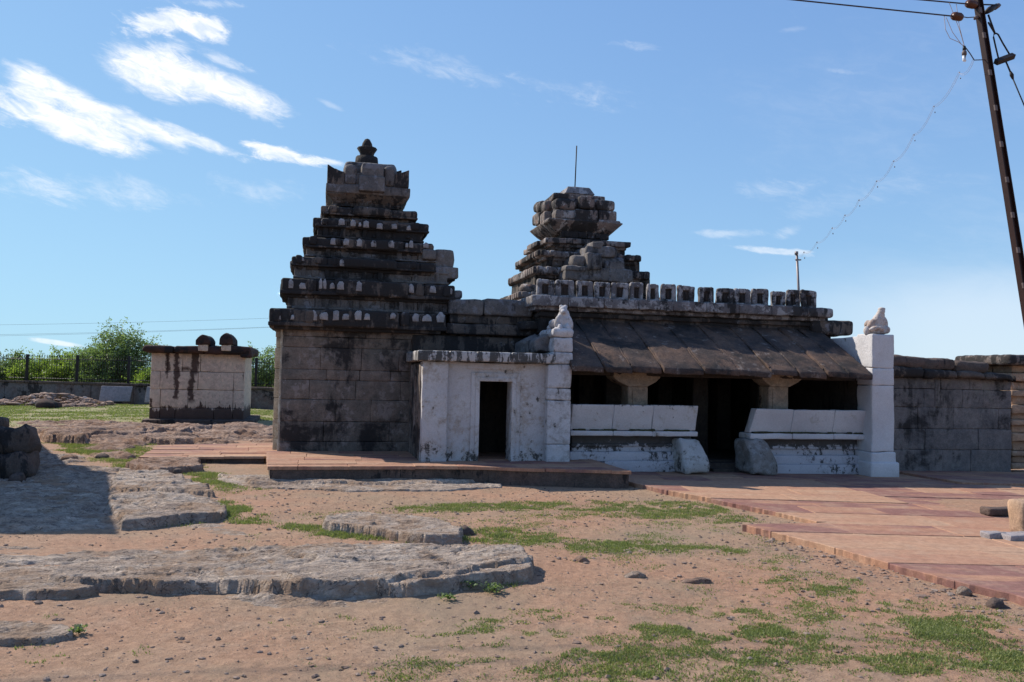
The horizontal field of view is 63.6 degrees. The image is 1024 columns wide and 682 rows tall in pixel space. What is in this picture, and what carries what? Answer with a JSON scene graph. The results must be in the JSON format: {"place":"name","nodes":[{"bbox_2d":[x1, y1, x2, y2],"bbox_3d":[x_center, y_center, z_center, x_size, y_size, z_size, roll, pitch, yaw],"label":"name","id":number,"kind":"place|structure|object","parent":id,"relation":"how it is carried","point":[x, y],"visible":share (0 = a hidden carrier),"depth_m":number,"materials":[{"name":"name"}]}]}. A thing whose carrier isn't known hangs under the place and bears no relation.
{"place":"outdoors","nodes":[
{"label":"outdoors","id":0,"kind":"place"},
{"bbox_2d":[0,327,256,334],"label":"power line","id":1,"kind":"object","parent":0,"point":[136,331],"visible":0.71,"depth_m":78.28,"materials":[{"name":"metal"}]},
{"bbox_2d":[17,318,262,324],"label":"power line","id":2,"kind":"object","parent":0,"point":[129,322],"visible":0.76,"depth_m":78.89,"materials":[{"name":"metal"}]},
{"bbox_2d":[12,327,268,335],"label":"power line","id":3,"kind":"object","parent":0,"point":[131,332],"visible":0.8,"depth_m":79.53,"materials":[{"name":"metal"}]},
{"bbox_2d":[138,443,276,463],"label":"pavement","id":4,"kind":"structure","parent":0,"point":[240,453],"depth_m":18.55,"materials":[{"name":"stone"}]},
{"bbox_2d":[266,451,630,488],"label":"pavement","id":5,"kind":"structure","parent":0,"point":[492,467],"depth_m":15.36,"materials":[{"name":"stone"}]},
{"bbox_2d":[0,381,1023,681],"bbox_3d":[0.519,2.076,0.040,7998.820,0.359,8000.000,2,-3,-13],"label":"ground","id":6,"kind":"structure","parent":0,"point":[196,627],"depth_m":7.07,"materials":[{"name":"brown soil"}]},
{"bbox_2d":[0,346,31,379],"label":"bush","id":7,"kind":"object","parent":6,"relation":"on","point":[4,364],"visible":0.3,"depth_m":53.13,"materials":[{"name":"green plant"}]},
{"bbox_2d":[0,620,73,645],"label":"bedrock","id":8,"kind":"structure","parent":6,"relation":"on","point":[16,633],"depth_m":6.16,"materials":[{"name":"grey stone"}]},
{"bbox_2d":[1,344,73,380],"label":"bush","id":9,"kind":"object","parent":6,"relation":"on","point":[22,371],"visible":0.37,"depth_m":52.36,"materials":[{"name":"green plant"}]},
{"bbox_2d":[35,398,62,407],"bbox_3d":[-21.702,2.994,38.751,0.960,0.632,1.392,2,-3,-13],"label":"boulder","id":10,"kind":"object","parent":6,"relation":"on","point":[44,403],"visible":0.68,"depth_m":38.23,"materials":[{"name":"grey stone"}]},
{"bbox_2d":[0,392,114,407],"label":"rubble heap","id":11,"kind":"object","parent":6,"relation":"on","point":[67,400],"visible":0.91,"depth_m":41.18,"materials":[{"name":"stone"}]},
{"bbox_2d":[28,340,112,381],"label":"bush","id":12,"kind":"object","parent":6,"relation":"on","point":[57,367],"visible":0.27,"depth_m":51.82,"materials":[{"name":"green plant"}]},
{"bbox_2d":[65,624,87,633],"bbox_3d":[-3.292,2.180,6.255,0.152,0.060,0.174,2,-3,-13],"label":"weed","id":13,"kind":"object","parent":6,"relation":"on","point":[78,628],"visible":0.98,"depth_m":6.25,"materials":[{"name":"green plant"}]},
{"bbox_2d":[80,444,135,459],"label":"bedrock","id":14,"kind":"structure","parent":6,"relation":"on","point":[119,454],"depth_m":18.41,"materials":[{"name":"grey stone"}]},
{"bbox_2d":[94,453,108,458],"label":"boulder","id":15,"kind":"object","parent":14,"relation":"on","point":[101,455],"visible":0.38,"depth_m":18.03,"materials":[{"name":"stone"}]},
{"bbox_2d":[0,448,226,532],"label":"bedrock","id":16,"kind":"structure","parent":6,"relation":"on","point":[122,499],"depth_m":12.08,"materials":[{"name":"grey stone"}]},
{"bbox_2d":[8,472,25,481],"bbox_3d":[-8.611,2.422,14.375,0.239,0.268,0.419,2,-3,-13],"label":"boulder","id":17,"kind":"object","parent":16,"relation":"on","point":[20,476],"visible":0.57,"depth_m":14.25,"materials":[{"name":"stone"}]},
{"bbox_2d":[0,450,39,478],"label":"stone block","id":18,"kind":"object","parent":16,"relation":"on","point":[27,464],"depth_m":14.55,"materials":[{"name":"grey stone"}]},
{"bbox_2d":[0,424,41,453],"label":"stone block","id":19,"kind":"object","parent":18,"relation":"on","point":[25,438],"depth_m":14.73,"materials":[{"name":"grey stone"}]},
{"bbox_2d":[0,417,9,426],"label":"boulder","id":20,"kind":"object","parent":19,"relation":"on","point":[4,421],"visible":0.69,"depth_m":15.18,"materials":[{"name":"stone"}]},
{"bbox_2d":[60,454,77,459],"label":"boulder","id":21,"kind":"object","parent":16,"relation":"on","point":[67,456],"visible":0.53,"depth_m":17.36,"materials":[{"name":"grey stone"}]},
{"bbox_2d":[173,468,181,473],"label":"boulder","id":22,"kind":"object","parent":16,"relation":"on","point":[177,471],"visible":0.9,"depth_m":14.86,"materials":[{"name":"stone"}]},
{"bbox_2d":[64,316,167,382],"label":"tree","id":23,"kind":"object","parent":6,"relation":"on","point":[122,345],"visible":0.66,"depth_m":51.33,"materials":[{"name":"green plant"}]},
{"bbox_2d":[99,386,132,401],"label":"stone slab","id":24,"kind":"object","parent":6,"relation":"on","point":[117,393],"depth_m":44.40,"materials":[{"name":"grey stone"}]},
{"bbox_2d":[121,366,150,383],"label":"bush","id":25,"kind":"object","parent":6,"relation":"on","point":[139,377],"visible":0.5,"depth_m":46.87,"materials":[{"name":"green plant"}]},
{"bbox_2d":[0,380,274,409],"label":"boundary wall","id":26,"kind":"structure","parent":6,"relation":"on","point":[262,397],"depth_m":45.68,"materials":[{"name":"stone"}]},
{"bbox_2d":[0,354,274,386],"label":"iron railing","id":27,"kind":"object","parent":26,"relation":"on","point":[77,367],"visible":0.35,"depth_m":46.03,"materials":[{"name":"black metal"}]},
{"bbox_2d":[16,419,272,449],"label":"bedrock","id":28,"kind":"structure","parent":6,"relation":"on","point":[124,435],"depth_m":23.12,"materials":[{"name":"stone"}]},
{"bbox_2d":[144,387,149,402],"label":"stone slab","id":29,"kind":"object","parent":6,"relation":"on","point":[147,397],"depth_m":43.42,"materials":[{"name":"grey stone"}]},
{"bbox_2d":[125,456,203,472],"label":"bedrock","id":30,"kind":"structure","parent":6,"relation":"on","point":[184,464],"depth_m":16.43,"materials":[{"name":"grey stone"}]},
{"bbox_2d":[141,333,259,423],"bbox_3d":[-11.530,1.466,31.106,3.850,3.455,3.939,2,-3,-13],"label":"shrine","id":31,"kind":"object","parent":6,"relation":"on","point":[206,380],"visible":0.94,"depth_m":29.56,"materials":[{"name":"beige stone"}]},
{"bbox_2d":[188,523,246,534],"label":"bedrock","id":32,"kind":"structure","parent":6,"relation":"on","point":[222,531],"depth_m":10.43,"materials":[{"name":"stone"}]},
{"bbox_2d":[248,341,275,386],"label":"bush","id":33,"kind":"object","parent":6,"relation":"on","point":[262,375],"visible":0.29,"depth_m":45.19,"materials":[{"name":"green plant"}]},
{"bbox_2d":[0,542,534,607],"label":"bedrock","id":34,"kind":"structure","parent":6,"relation":"on","point":[333,574],"depth_m":7.74,"materials":[{"name":"grey stone"}]},
{"bbox_2d":[218,473,502,491],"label":"bedrock","id":35,"kind":"structure","parent":6,"relation":"on","point":[362,485],"depth_m":14.68,"materials":[{"name":"grey stone"}]},
{"bbox_2d":[322,511,463,544],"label":"bedrock","id":36,"kind":"structure","parent":6,"relation":"on","point":[400,528],"depth_m":10.31,"materials":[{"name":"grey stone"}]},
{"bbox_2d":[461,525,473,535],"bbox_3d":[-0.616,2.416,10.432,0.284,0.182,0.178,2,-3,-13],"label":"boulder","id":37,"kind":"object","parent":36,"relation":"on","point":[467,531],"visible":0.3,"depth_m":10.39,"materials":[{"name":"stone"}]},
{"bbox_2d":[440,592,455,598],"bbox_3d":[-0.568,2.289,7.416,0.166,0.058,0.158,2,-3,-13],"label":"weed","id":38,"kind":"object","parent":6,"relation":"on","point":[449,596],"visible":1,"depth_m":7.42,"materials":[{"name":"green plant"}]},
{"bbox_2d":[460,580,479,587],"bbox_3d":[-0.404,2.290,7.820,0.219,0.079,0.198,2,-3,-13],"label":"weed","id":39,"kind":"object","parent":6,"relation":"on","point":[474,584],"visible":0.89,"depth_m":7.77,"materials":[{"name":"green plant"}]},
{"bbox_2d":[479,581,505,593],"bbox_3d":[-0.189,2.301,7.717,0.216,0.080,0.215,-1,-3,41],"label":"weed","id":40,"kind":"object","parent":6,"relation":"on","point":[491,586],"visible":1,"depth_m":7.72,"materials":[{"name":"green plant"}]},
{"bbox_2d":[0,485,1023,681],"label":"pebbles","id":41,"kind":"object","parent":6,"relation":"on","point":[666,669],"visible":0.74,"depth_m":7.65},
{"bbox_2d":[575,555,589,562],"bbox_3d":[0.769,2.417,9.092,0.151,0.110,0.151,2,-3,-13],"label":"boulder","id":42,"kind":"object","parent":6,"relation":"on","point":[580,558],"visible":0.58,"depth_m":9.04,"materials":[{"name":"stone"}]},
{"bbox_2d":[623,571,645,577],"bbox_3d":[1.249,2.415,8.455,0.250,0.112,0.124,2,-3,-13],"label":"boulder","id":43,"kind":"object","parent":6,"relation":"on","point":[635,574],"visible":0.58,"depth_m":8.42,"materials":[{"name":"stone"}]},
{"bbox_2d":[681,577,711,583],"bbox_3d":[1.829,2.430,8.300,0.370,0.108,0.114,2,-3,-13],"label":"boulder","id":44,"kind":"object","parent":6,"relation":"on","point":[699,580],"visible":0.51,"depth_m":8.28,"materials":[{"name":"stone"}]},
{"bbox_2d":[751,534,1013,622],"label":"pebbles","id":45,"kind":"object","parent":6,"relation":"on","point":[772,539],"visible":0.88,"depth_m":8.68,"materials":[{"name":"stone"}]},
{"bbox_2d":[881,354,1015,471],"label":"stone wall","id":46,"kind":"structure","parent":6,"relation":"on","point":[951,415],"depth_m":19.70,"materials":[{"name":"grey stone"}]},
{"bbox_2d":[955,586,972,595],"bbox_3d":[4.383,2.447,8.027,0.149,0.135,0.131,1,-3,5],"label":"boulder","id":47,"kind":"object","parent":6,"relation":"on","point":[963,590],"visible":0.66,"depth_m":7.97,"materials":[{"name":"grey stone"}]},
{"bbox_2d":[955,354,1023,468],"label":"stone wall","id":48,"kind":"structure","parent":6,"relation":"on","point":[1009,364],"depth_m":21.12,"materials":[{"name":"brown stone"}]},
{"bbox_2d":[985,597,1009,608],"bbox_3d":[4.456,2.427,7.578,0.212,0.148,0.122,2,-3,-13],"label":"boulder","id":49,"kind":"object","parent":6,"relation":"on","point":[994,603],"visible":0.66,"depth_m":7.54,"materials":[{"name":"stone"}]},
{"bbox_2d":[0,404,1023,681],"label":"grass","id":50,"kind":"structure","parent":0,"point":[946,628],"depth_m":6.89,"materials":[{"name":"green plant"}]},
{"bbox_2d":[0,0,1023,369],"label":"sky","id":51,"kind":"structure","parent":0,"point":[161,160],"materials":[{"name":"blue"}]},
{"bbox_2d":[629,471,1023,605],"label":"pavement","id":52,"kind":"structure","parent":0,"point":[901,524],"depth_m":12.16,"materials":[{"name":"stone"}]},
{"bbox_2d":[268,139,898,476],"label":"stone temple","id":53,"kind":"structure","parent":52,"relation":"on","point":[388,338],"depth_m":18.34,"materials":[{"name":"grey stone"}]},
{"bbox_2d":[547,305,573,332],"bbox_3d":[1.017,-0.402,17.243,0.477,0.670,0.818,2,-3,-13],"label":"lion statue","id":54,"kind":"object","parent":53,"relation":"on","point":[562,319],"visible":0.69,"depth_m":16.95,"materials":[{"name":"white stone"}]},
{"bbox_2d":[574,146,576,186],"bbox_3d":[1.779,-4.839,23.047,0.060,1.226,0.034,2,-3,-13],"label":"lightning rod","id":55,"kind":"object","parent":53,"relation":"on","point":[575,167],"visible":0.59,"depth_m":23.04,"materials":[{"name":"black metal"}]},
{"bbox_2d":[795,251,800,290],"bbox_3d":[7.970,-1.361,23.064,0.189,2.280,0.100,2,-3,-13],"label":"roof pipe","id":56,"kind":"object","parent":53,"relation":"attached to","point":[797,269],"visible":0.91,"depth_m":23.06,"materials":[{"name":"grey metal"}]},
{"bbox_2d":[863,307,889,334],"bbox_3d":[8.248,-0.443,18.716,0.637,0.652,0.409,2,-3,-13],"label":"seated statue","id":57,"kind":"object","parent":53,"relation":"on","point":[877,323],"visible":0.91,"depth_m":18.65,"materials":[{"name":"white stone"}]},
{"bbox_2d":[980,530,1005,538],"bbox_3d":[6.325,2.556,10.865,0.287,0.112,0.196,2,-3,-13],"label":"stone fragment","id":58,"kind":"object","parent":52,"relation":"on","point":[991,534],"visible":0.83,"depth_m":10.78,"materials":[{"name":"grey stone"}]},
{"bbox_2d":[980,506,1008,516],"bbox_3d":[7.661,2.664,12.934,0.650,0.141,0.232,2,-3,-13],"label":"stone fragment","id":59,"kind":"object","parent":52,"relation":"on","point":[996,511],"visible":0.62,"depth_m":12.81,"materials":[{"name":"grey stone"}]},
{"bbox_2d":[973,0,1023,324],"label":"utility pole","id":60,"kind":"object","parent":52,"relation":"on","point":[1002,154],"visible":1,"depth_m":12.50,"materials":[{"name":"paint"}]},
{"bbox_2d":[803,60,973,258],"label":"string lights","id":61,"kind":"object","parent":60,"relation":"hanging from","point":[897,158],"visible":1,"depth_m":16.24},
{"bbox_2d":[965,0,977,8],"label":"insulator","id":62,"kind":"object","parent":60,"relation":"attached to","point":[972,4],"visible":1,"depth_m":12.45,"materials":[{"name":"brown ceramic"}]},
{"bbox_2d":[921,0,966,4],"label":"overhead wire","id":63,"kind":"object","parent":62,"relation":"attached to","point":[944,1],"visible":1,"depth_m":12.42,"materials":[{"name":"black metal"}]},
{"bbox_2d":[987,14,1023,105],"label":"guy wire","id":64,"kind":"object","parent":60,"relation":"attached to","point":[998,60],"visible":1,"depth_m":12.51,"materials":[{"name":"black metal"}]},
{"bbox_2d":[1001,531,1023,540],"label":"stone slab","id":65,"kind":"object","parent":52,"relation":"on","point":[1014,536],"depth_m":10.69,"materials":[{"name":"grey stone"}]},
{"bbox_2d":[1007,499,1023,531],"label":"stone block","id":66,"kind":"object","parent":52,"relation":"on","point":[1016,513],"depth_m":11.22,"materials":[{"name":"beige stone"}]},
{"bbox_2d":[899,471,1023,485],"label":"pavement","id":67,"kind":"structure","parent":0,"point":[988,478],"depth_m":18.42,"materials":[{"name":"stone"}]},
{"label":"flex wire","id":68,"kind":"object","parent":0,"visible":0},
{"bbox_2d":[962,46,966,61],"bbox_3d":[6.801,-4.317,12.429,0.063,0.240,0.063,1,-3,9],"label":"hanging bulb","id":69,"kind":"object","parent":68,"relation":"hanging from","point":[964,52],"visible":1,"depth_m":12.41,"materials":[{"name":"white glass"}]},
{"label":"flex wire","id":70,"kind":"object","parent":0,"visible":0},
{"bbox_2d":[950,12,963,20],"bbox_3d":[6.694,-4.877,12.426,0.170,0.130,0.118,2,-3,-13],"label":"insulator","id":71,"kind":"object","parent":70,"relation":"hanging from","point":[958,16],"visible":1,"depth_m":12.38,"materials":[{"name":"brown ceramic"}]},
{"bbox_2d":[793,0,952,16],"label":"overhead wire","id":72,"kind":"object","parent":71,"relation":"attached to","point":[874,8],"visible":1,"depth_m":12.19,"materials":[{"name":"black metal"}]}
]}

